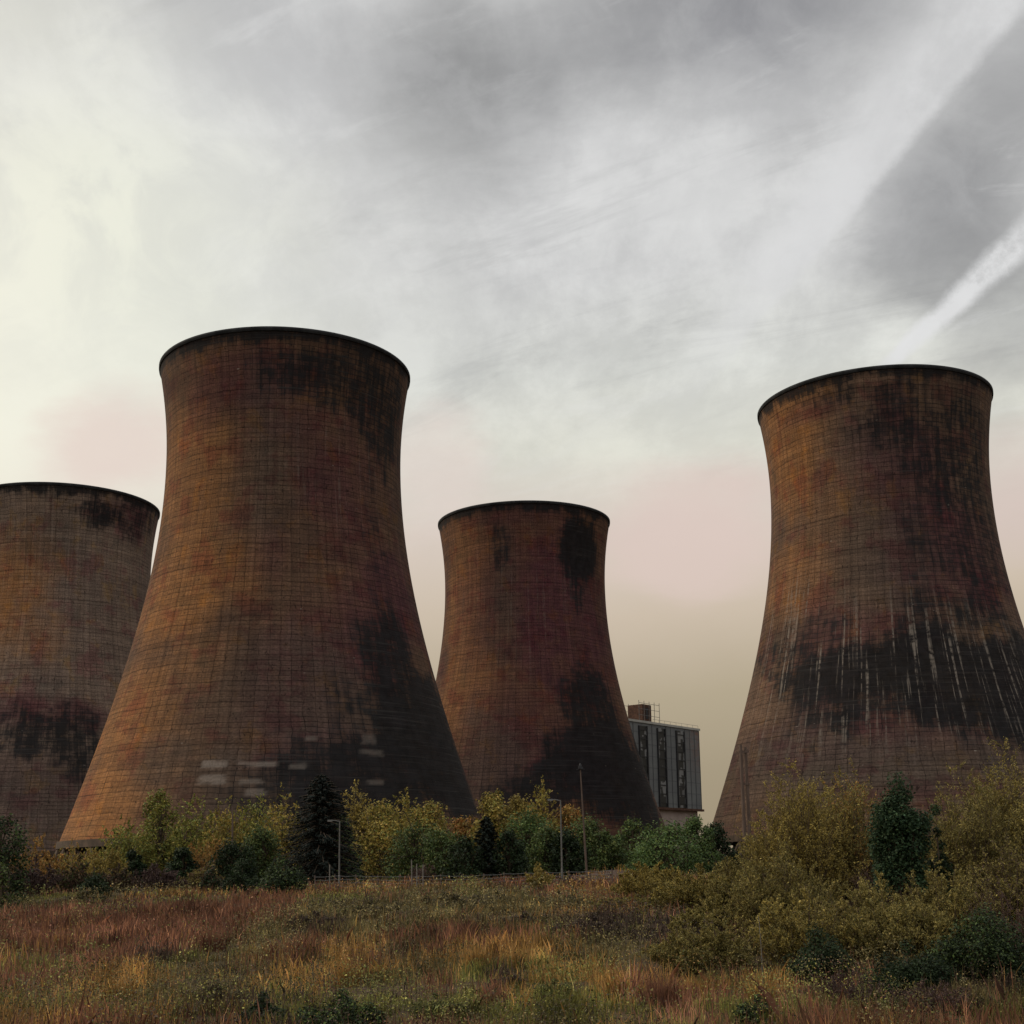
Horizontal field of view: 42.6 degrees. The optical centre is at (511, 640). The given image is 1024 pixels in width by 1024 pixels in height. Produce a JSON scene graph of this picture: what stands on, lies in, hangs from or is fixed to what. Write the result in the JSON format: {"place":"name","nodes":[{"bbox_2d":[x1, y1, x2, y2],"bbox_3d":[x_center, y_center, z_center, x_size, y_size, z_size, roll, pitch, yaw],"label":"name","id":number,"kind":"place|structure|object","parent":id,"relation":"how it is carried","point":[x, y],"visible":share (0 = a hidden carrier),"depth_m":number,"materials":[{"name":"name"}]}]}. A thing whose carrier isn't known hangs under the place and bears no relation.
{"place":"outdoors","nodes":[
{"label":"outdoors","id":0,"kind":"place"},
{"bbox_2d":[0,864,1023,1023],"bbox_3d":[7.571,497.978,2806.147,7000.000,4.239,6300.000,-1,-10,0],"label":"ground","id":1,"kind":"structure","parent":0,"point":[476,982],"depth_m":44.03,"materials":[{"name":"brown plant"}]},
{"bbox_2d":[0,862,24,910],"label":"shrub","id":2,"kind":"object","parent":1,"relation":"on","point":[4,880],"visible":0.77,"depth_m":86.48,"materials":[{"name":"green plant"}]},
{"bbox_2d":[0,813,37,904],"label":"leafy tree","id":3,"kind":"object","parent":1,"relation":"on","point":[5,852],"visible":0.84,"depth_m":98.74,"materials":[{"name":"green plant"}]},
{"bbox_2d":[8,854,63,894],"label":"twiggy shrub","id":4,"kind":"object","parent":1,"relation":"on","point":[33,875],"visible":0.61,"depth_m":113.78,"materials":[{"name":"green plant"}]},
{"bbox_2d":[9,833,68,890],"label":"twiggy shrub","id":5,"kind":"object","parent":1,"relation":"on","point":[42,866],"visible":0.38,"depth_m":133.12,"materials":[{"name":"green plant"}]},
{"bbox_2d":[49,857,107,893],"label":"twiggy shrub","id":6,"kind":"object","parent":1,"relation":"on","point":[72,880],"visible":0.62,"depth_m":117.84,"materials":[{"name":"green plant"}]},
{"bbox_2d":[53,838,105,886],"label":"twiggy shrub","id":7,"kind":"object","parent":1,"relation":"on","point":[95,854],"visible":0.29,"depth_m":137.89,"materials":[{"name":"green plant"}]},
{"bbox_2d":[0,482,159,873],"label":"cooling tower","id":8,"kind":"structure","parent":1,"relation":"on","point":[75,566],"depth_m":365.68,"materials":[{"name":"brown concrete"}]},
{"bbox_2d":[76,873,112,896],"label":"shrub","id":9,"kind":"object","parent":1,"relation":"on","point":[91,881],"visible":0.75,"depth_m":109.82,"materials":[{"name":"green plant"}]},
{"bbox_2d":[83,841,131,876],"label":"twiggy shrub","id":10,"kind":"object","parent":1,"relation":"on","point":[102,865],"visible":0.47,"depth_m":129.79,"materials":[{"name":"green plant"}]},
{"bbox_2d":[99,975,138,1002],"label":"grass tussock","id":11,"kind":"object","parent":1,"relation":"on","point":[122,989],"depth_m":37.93,"materials":[{"name":"plant"}]},
{"bbox_2d":[100,863,144,892],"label":"twiggy shrub","id":12,"kind":"object","parent":1,"relation":"on","point":[116,877],"visible":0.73,"depth_m":117.39,"materials":[{"name":"green plant"}]},
{"bbox_2d":[83,814,163,870],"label":"broadleaf tree","id":13,"kind":"object","parent":1,"relation":"on","point":[130,840],"visible":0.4,"depth_m":186.69,"materials":[{"name":"green plant"}]},
{"bbox_2d":[123,849,147,883],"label":"leafy tree","id":14,"kind":"object","parent":1,"relation":"on","point":[134,859],"visible":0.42,"depth_m":149.70,"materials":[{"name":"green plant"}]},
{"bbox_2d":[133,788,182,878],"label":"broadleaf tree","id":15,"kind":"object","parent":1,"relation":"on","point":[155,819],"visible":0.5,"depth_m":193.85,"materials":[{"name":"green plant"}]},
{"bbox_2d":[132,863,187,891],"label":"twiggy shrub","id":16,"kind":"object","parent":1,"relation":"on","point":[152,875],"visible":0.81,"depth_m":121.44,"materials":[{"name":"brown plant"}]},
{"bbox_2d":[164,845,201,885],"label":"leafy tree","id":17,"kind":"object","parent":1,"relation":"on","point":[182,856],"visible":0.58,"depth_m":147.41,"materials":[{"name":"green plant"}]},
{"bbox_2d":[158,793,222,862],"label":"broadleaf tree","id":18,"kind":"object","parent":1,"relation":"on","point":[192,827],"visible":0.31,"depth_m":189.36,"materials":[{"name":"green plant"}]},
{"bbox_2d":[184,838,216,872],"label":"twiggy shrub","id":19,"kind":"object","parent":1,"relation":"on","point":[197,856],"visible":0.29,"depth_m":157.62,"materials":[{"name":"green plant"}]},
{"bbox_2d":[178,858,224,888],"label":"twiggy shrub","id":20,"kind":"object","parent":1,"relation":"on","point":[194,875],"visible":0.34,"depth_m":125.65,"materials":[{"name":"green plant"}]},
{"bbox_2d":[196,865,227,892],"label":"shrub","id":21,"kind":"object","parent":1,"relation":"on","point":[208,879],"visible":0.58,"depth_m":117.94,"materials":[{"name":"green plant"}]},
{"bbox_2d":[197,928,232,951],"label":"grass tussock","id":22,"kind":"object","parent":1,"relation":"on","point":[209,942],"depth_m":56.26,"materials":[{"name":"plant"}]},
{"bbox_2d":[191,979,243,1002],"bbox_3d":[-8.294,9.934,36.803,1.602,0.863,1.421,-1,-10,0],"label":"bramble mound","id":23,"kind":"object","parent":1,"relation":"on","point":[216,990],"visible":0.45,"depth_m":36.79,"materials":[{"name":"green plant"}]},
{"bbox_2d":[197,795,255,865],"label":"broadleaf tree","id":24,"kind":"object","parent":1,"relation":"on","point":[225,823],"visible":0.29,"depth_m":185.34,"materials":[{"name":"green plant"}]},
{"bbox_2d":[202,832,259,883],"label":"leafy tree","id":25,"kind":"object","parent":1,"relation":"on","point":[228,854],"visible":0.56,"depth_m":149.11,"materials":[{"name":"green plant"}]},
{"bbox_2d":[219,858,262,893],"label":"shrub","id":26,"kind":"object","parent":1,"relation":"on","point":[240,878],"visible":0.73,"depth_m":115.84,"materials":[{"name":"green plant"}]},
{"bbox_2d":[228,793,278,852],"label":"broadleaf tree","id":27,"kind":"object","parent":1,"relation":"on","point":[253,819],"visible":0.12,"depth_m":193.32,"materials":[{"name":"green plant"}]},
{"bbox_2d":[241,820,282,880],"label":"leafy tree","id":28,"kind":"object","parent":1,"relation":"on","point":[261,843],"visible":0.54,"depth_m":165.36,"materials":[{"name":"green plant"}]},
{"bbox_2d":[237,991,287,1023],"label":"evergreen shrub","id":29,"kind":"object","parent":1,"relation":"on","point":[261,1000],"visible":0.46,"depth_m":29.94,"materials":[{"name":"green plant"}]},
{"bbox_2d":[54,326,488,881],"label":"cooling tower","id":30,"kind":"structure","parent":1,"relation":"on","point":[278,638],"depth_m":260.19,"materials":[{"name":"brown concrete"}]},
{"bbox_2d":[244,782,311,873],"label":"broadleaf tree","id":31,"kind":"object","parent":1,"relation":"on","point":[283,825],"visible":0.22,"depth_m":186.50,"materials":[{"name":"green plant"}]},
{"bbox_2d":[256,855,307,895],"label":"shrub","id":32,"kind":"object","parent":1,"relation":"on","point":[297,877],"visible":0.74,"depth_m":105.60,"materials":[{"name":"green plant"}]},
{"bbox_2d":[273,774,371,884],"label":"conifer","id":33,"kind":"object","parent":1,"relation":"on","point":[318,850],"visible":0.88,"depth_m":147.47,"materials":[{"name":"green plant"}]},
{"bbox_2d":[289,988,387,1023],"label":"evergreen shrub","id":34,"kind":"object","parent":1,"relation":"on","point":[339,1014],"visible":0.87,"depth_m":29.27,"materials":[{"name":"green plant"}]},
{"bbox_2d":[335,959,366,987],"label":"grass tussock","id":35,"kind":"object","parent":1,"relation":"on","point":[342,970],"depth_m":41.37,"materials":[{"name":"plant"}]},
{"bbox_2d":[341,779,382,882],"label":"broadleaf tree","id":36,"kind":"object","parent":1,"relation":"on","point":[356,813],"visible":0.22,"depth_m":188.52,"materials":[{"name":"green plant"}]},
{"bbox_2d":[350,794,416,882],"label":"broadleaf tree","id":37,"kind":"object","parent":1,"relation":"on","point":[381,827],"visible":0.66,"depth_m":182.77,"materials":[{"name":"green plant"}]},
{"bbox_2d":[373,787,426,882],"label":"broadleaf tree","id":38,"kind":"object","parent":1,"relation":"on","point":[406,801],"visible":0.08,"depth_m":194.65,"materials":[{"name":"green plant"}]},
{"bbox_2d":[376,816,440,881],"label":"leafy tree","id":39,"kind":"object","parent":1,"relation":"on","point":[404,848],"visible":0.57,"depth_m":159.00,"materials":[{"name":"green plant"}]},
{"bbox_2d":[390,800,456,875],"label":"broadleaf tree","id":40,"kind":"object","parent":1,"relation":"on","point":[431,815],"visible":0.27,"depth_m":187.94,"materials":[{"name":"green plant"}]},
{"bbox_2d":[408,991,467,1020],"bbox_3d":[-1.762,8.785,31.395,1.449,0.766,1.465,-1,-10,0],"label":"bramble mound","id":41,"kind":"object","parent":1,"relation":"on","point":[426,1012],"visible":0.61,"depth_m":31.14,"materials":[{"name":"green plant"}]},
{"bbox_2d":[415,826,465,883],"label":"leafy tree","id":42,"kind":"object","parent":1,"relation":"on","point":[435,854],"visible":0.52,"depth_m":154.28,"materials":[{"name":"green plant"}]},
{"bbox_2d":[443,815,480,869],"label":"broadleaf tree","id":43,"kind":"object","parent":1,"relation":"on","point":[461,826],"visible":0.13,"depth_m":193.27,"materials":[{"name":"green plant"}]},
{"bbox_2d":[438,835,488,882],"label":"leafy tree","id":44,"kind":"object","parent":1,"relation":"on","point":[461,855],"visible":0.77,"depth_m":147.30,"materials":[{"name":"green plant"}]},
{"bbox_2d":[314,868,612,887],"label":"wire fence","id":45,"kind":"object","parent":1,"relation":"on","point":[419,876],"visible":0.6,"depth_m":117.15,"materials":[{"name":"metal"}]},
{"bbox_2d":[471,816,504,879],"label":"conifer","id":46,"kind":"object","parent":1,"relation":"on","point":[486,831],"visible":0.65,"depth_m":149.85,"materials":[{"name":"green plant"}]},
{"bbox_2d":[466,788,513,874],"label":"broadleaf tree","id":47,"kind":"object","parent":1,"relation":"on","point":[494,810],"visible":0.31,"depth_m":188.59,"materials":[{"name":"green plant"}]},
{"bbox_2d":[486,826,529,878],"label":"leafy tree","id":48,"kind":"object","parent":1,"relation":"on","point":[513,862],"visible":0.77,"depth_m":149.27,"materials":[{"name":"green plant"}]},
{"bbox_2d":[0,867,1023,1023],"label":"bramble cover","id":49,"kind":"object","parent":1,"relation":"on","point":[319,908],"visible":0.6,"depth_m":40.06,"materials":[{"name":"green plant"}]},
{"bbox_2d":[0,873,1023,1023],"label":"dead stalks","id":50,"kind":"object","parent":1,"relation":"on","point":[42,942],"visible":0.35,"depth_m":51.26,"materials":[{"name":"brown plant"}]},
{"bbox_2d":[501,793,539,877],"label":"broadleaf tree","id":51,"kind":"object","parent":1,"relation":"on","point":[515,802],"visible":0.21,"depth_m":195.04,"materials":[{"name":"green plant"}]},
{"bbox_2d":[498,805,551,873],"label":"leafy tree","id":52,"kind":"object","parent":1,"relation":"on","point":[525,828],"visible":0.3,"depth_m":163.68,"materials":[{"name":"green plant"}]},
{"bbox_2d":[524,861,554,889],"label":"twiggy shrub","id":53,"kind":"object","parent":1,"relation":"on","point":[537,873],"visible":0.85,"depth_m":109.83,"materials":[{"name":"green plant"}]},
{"bbox_2d":[515,775,567,838],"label":"broadleaf tree","id":54,"kind":"object","parent":1,"relation":"on","point":[545,805],"visible":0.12,"depth_m":188.01,"materials":[{"name":"green plant"}]},
{"bbox_2d":[522,820,571,876],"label":"leafy tree","id":55,"kind":"object","parent":1,"relation":"on","point":[539,851],"visible":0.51,"depth_m":157.01,"materials":[{"name":"green plant"}]},
{"bbox_2d":[534,978,574,999],"bbox_3d":[1.188,9.419,35.111,1.184,0.755,1.339,1,-10,-11],"label":"bramble mound","id":56,"kind":"object","parent":1,"relation":"on","point":[550,992],"visible":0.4,"depth_m":35.08,"materials":[{"name":"green plant"}]},
{"bbox_2d":[436,500,681,875],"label":"cooling tower","id":57,"kind":"structure","parent":1,"relation":"on","point":[528,686],"depth_m":390.44,"materials":[{"name":"brown concrete"}]},
{"bbox_2d":[550,803,592,857],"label":"broadleaf tree","id":58,"kind":"object","parent":1,"relation":"on","point":[568,813],"visible":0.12,"depth_m":189.04,"materials":[{"name":"green plant"}]},
{"bbox_2d":[546,827,597,877],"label":"leafy tree","id":59,"kind":"object","parent":1,"relation":"on","point":[571,854],"visible":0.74,"depth_m":154.97,"materials":[{"name":"green plant"}]},
{"bbox_2d":[563,811,610,873],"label":"leafy tree","id":60,"kind":"object","parent":1,"relation":"on","point":[592,826],"visible":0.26,"depth_m":163.42,"materials":[{"name":"green plant"}]},
{"bbox_2d":[551,914,635,933],"bbox_3d":[3.643,12.980,59.623,3.493,1.090,3.023,-4,-11,18],"label":"bramble mound","id":61,"kind":"object","parent":1,"relation":"on","point":[594,919],"visible":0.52,"depth_m":59.14,"materials":[{"name":"green plant"}]},
{"bbox_2d":[580,827,630,873],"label":"leafy tree","id":62,"kind":"object","parent":1,"relation":"on","point":[602,858],"visible":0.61,"depth_m":159.16,"materials":[{"name":"green plant"}]},
{"bbox_2d":[597,969,636,1002],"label":"grass tussock","id":63,"kind":"object","parent":1,"relation":"on","point":[612,983],"depth_m":34.52,"materials":[{"name":"brown plant"}]},
{"bbox_2d":[608,811,660,869],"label":"leafy tree","id":64,"kind":"object","parent":1,"relation":"on","point":[633,826],"visible":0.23,"depth_m":169.46,"materials":[{"name":"green plant"}]},
{"bbox_2d":[609,859,684,897],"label":"willow shrub","id":65,"kind":"object","parent":1,"relation":"on","point":[629,883],"visible":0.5,"depth_m":90.05,"materials":[{"name":"green plant"}]},
{"bbox_2d":[638,974,682,1007],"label":"grass tussock","id":66,"kind":"object","parent":1,"relation":"on","point":[661,990],"depth_m":33.01,"materials":[{"name":"brown plant"}]},
{"bbox_2d":[628,700,703,865],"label":"boiler house","id":67,"kind":"structure","parent":1,"relation":"on","point":[669,755],"depth_m":533.76,"materials":[{"name":"metal"}]},
{"bbox_2d":[638,725,649,783],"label":"window","id":68,"kind":"structure","parent":67,"relation":"in","point":[642,730],"depth_m":520.02,"materials":[{"name":"glass"}]},
{"bbox_2d":[656,728,668,806],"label":"window","id":69,"kind":"structure","parent":67,"relation":"in","point":[661,733],"depth_m":528.85,"materials":[{"name":"glass"}]},
{"bbox_2d":[675,730,687,807],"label":"window","id":70,"kind":"structure","parent":67,"relation":"in","point":[679,735],"depth_m":540.07,"materials":[{"name":"glass"}]},
{"bbox_2d":[628,818,713,874],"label":"leafy tree","id":71,"kind":"object","parent":1,"relation":"on","point":[667,840],"visible":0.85,"depth_m":139.40,"materials":[{"name":"green plant"}]},
{"bbox_2d":[636,862,719,910],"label":"willow shrub","id":72,"kind":"object","parent":1,"relation":"on","point":[682,891],"visible":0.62,"depth_m":75.26,"materials":[{"name":"green plant"}]},
{"bbox_2d":[640,912,755,977],"bbox_3d":[6.040,9.934,42.731,3.416,2.112,3.836,6,-12,-34],"label":"willow shrub","id":73,"kind":"object","parent":1,"relation":"on","point":[720,941],"visible":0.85,"depth_m":42.20,"materials":[{"name":"green plant"}]},
{"bbox_2d":[676,813,723,875],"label":"leafy tree","id":74,"kind":"object","parent":1,"relation":"on","point":[694,826],"visible":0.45,"depth_m":149.56,"materials":[{"name":"green plant"}]},
{"bbox_2d":[669,894,750,932],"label":"willow shrub","id":75,"kind":"object","parent":1,"relation":"on","point":[695,914],"visible":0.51,"depth_m":58.13,"materials":[{"name":"green plant"}]},
{"bbox_2d":[697,820,741,873],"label":"leafy tree","id":76,"kind":"object","parent":1,"relation":"on","point":[720,833],"visible":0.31,"depth_m":157.32,"materials":[{"name":"green plant"}]},
{"bbox_2d":[698,843,783,914],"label":"willow shrub","id":77,"kind":"object","parent":1,"relation":"on","point":[729,877],"visible":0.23,"depth_m":64.45,"materials":[{"name":"green plant"}]},
{"bbox_2d":[708,822,781,881],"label":"willow shrub","id":78,"kind":"object","parent":1,"relation":"on","point":[749,858],"visible":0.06,"depth_m":73.17,"materials":[{"name":"green plant"}]},
{"bbox_2d":[739,745,752,860],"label":"twin pole","id":79,"kind":"object","parent":1,"relation":"on","point":[746,783],"visible":0.66,"depth_m":81.51,"materials":[{"name":"grey metal"}]},
{"bbox_2d":[733,994,778,1023],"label":"evergreen shrub","id":80,"kind":"object","parent":1,"relation":"on","point":[748,1009],"visible":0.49,"depth_m":30.23,"materials":[{"name":"green plant"}]},
{"bbox_2d":[720,837,843,932],"bbox_3d":[10.980,10.182,53.135,5.405,4.429,5.092,-1,-10,0],"label":"willow shrub","id":81,"kind":"object","parent":1,"relation":"on","point":[748,903],"visible":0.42,"depth_m":52.30,"materials":[{"name":"green plant"}]},
{"bbox_2d":[734,757,869,903],"bbox_3d":[14.507,10.018,65.082,6.534,8.402,6.494,-1,-10,0],"label":"willow shrub","id":82,"kind":"object","parent":1,"relation":"on","point":[808,839],"visible":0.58,"depth_m":64.53,"materials":[{"name":"green plant"}]},
{"bbox_2d":[734,879,877,965],"bbox_3d":[9.609,9.320,42.982,4.492,2.943,4.519,-1,-10,0],"label":"willow shrub","id":83,"kind":"object","parent":1,"relation":"on","point":[785,931],"visible":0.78,"depth_m":42.32,"materials":[{"name":"green plant"}]},
{"bbox_2d":[775,922,861,985],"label":"evergreen shrub","id":84,"kind":"object","parent":1,"relation":"on","point":[825,952],"visible":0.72,"depth_m":38.61,"materials":[{"name":"green plant"}]},
{"bbox_2d":[788,897,873,933],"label":"willow shrub","id":85,"kind":"object","parent":1,"relation":"on","point":[843,907],"visible":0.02,"depth_m":45.93,"materials":[{"name":"green plant"}]},
{"bbox_2d":[794,969,883,1003],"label":"bare shrub","id":86,"kind":"object","parent":1,"relation":"on","point":[849,990],"visible":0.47,"depth_m":33.96,"materials":[{"name":"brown plant"}]},
{"bbox_2d":[804,758,881,908],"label":"willow shrub","id":87,"kind":"object","parent":1,"relation":"on","point":[857,830],"visible":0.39,"depth_m":66.28,"materials":[{"name":"green plant"}]},
{"bbox_2d":[811,870,919,946],"bbox_3d":[12.883,9.898,47.147,4.928,3.258,4.992,-1,-10,0],"label":"willow shrub","id":88,"kind":"object","parent":1,"relation":"on","point":[862,893],"visible":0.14,"depth_m":46.75,"materials":[{"name":"green plant"}]},
{"bbox_2d":[712,364,1023,867],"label":"cooling tower","id":89,"kind":"structure","parent":1,"relation":"on","point":[892,635],"depth_m":287.73,"materials":[{"name":"brown concrete"}]},
{"bbox_2d":[832,886,964,966],"bbox_3d":[12.474,9.357,42.633,4.202,2.703,3.901,-1,-10,0],"label":"willow shrub","id":90,"kind":"object","parent":1,"relation":"on","point":[918,930],"visible":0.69,"depth_m":41.83,"materials":[{"name":"green plant"}]},
{"bbox_2d":[863,770,934,902],"bbox_3d":[16.660,9.247,56.214,3.064,7.401,2.723,-1,-10,0],"label":"evergreen shrub","id":91,"kind":"object","parent":1,"relation":"on","point":[901,840],"visible":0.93,"depth_m":55.79,"materials":[{"name":"green plant"}]},
{"bbox_2d":[858,939,960,996],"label":"evergreen shrub","id":92,"kind":"object","parent":1,"relation":"on","point":[910,970],"visible":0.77,"depth_m":35.49,"materials":[{"name":"green plant"}]},
{"bbox_2d":[864,977,992,1015],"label":"bare shrub","id":93,"kind":"object","parent":1,"relation":"on","point":[938,997],"visible":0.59,"depth_m":32.15,"materials":[{"name":"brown plant"}]},
{"bbox_2d":[924,804,956,905],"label":"evergreen shrub","id":94,"kind":"object","parent":1,"relation":"on","point":[945,863],"visible":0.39,"depth_m":56.54,"materials":[{"name":"green plant"}]},
{"bbox_2d":[884,852,1010,954],"bbox_3d":[14.944,9.174,45.084,4.626,3.847,4.141,-1,-10,0],"label":"willow shrub","id":95,"kind":"object","parent":1,"relation":"on","point":[957,899],"visible":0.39,"depth_m":44.67,"materials":[{"name":"green plant"}]},
{"bbox_2d":[920,761,1023,909],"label":"willow shrub","id":96,"kind":"object","parent":1,"relation":"on","point":[968,836],"visible":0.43,"depth_m":58.40,"materials":[{"name":"green plant"}]},
{"bbox_2d":[924,902,1023,984],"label":"evergreen shrub","id":97,"kind":"object","parent":1,"relation":"on","point":[994,947],"visible":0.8,"depth_m":36.54,"materials":[{"name":"green plant"}]},
{"bbox_2d":[956,736,1023,881],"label":"willow shrub","id":98,"kind":"object","parent":1,"relation":"on","point":[1007,809],"visible":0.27,"depth_m":61.31,"materials":[{"name":"green plant"}]},
{"bbox_2d":[961,833,1023,941],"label":"willow shrub","id":99,"kind":"object","parent":1,"relation":"on","point":[1008,888],"visible":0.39,"depth_m":47.03,"materials":[{"name":"green plant"}]},
{"bbox_2d":[961,878,1023,951],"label":"bare shrub","id":100,"kind":"object","parent":1,"relation":"on","point":[1003,912],"visible":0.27,"depth_m":42.06,"materials":[{"name":"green plant"}]},
{"bbox_2d":[0,0,1023,855],"label":"sky","id":101,"kind":"structure","parent":0,"point":[592,240],"materials":[{"name":"grey"}]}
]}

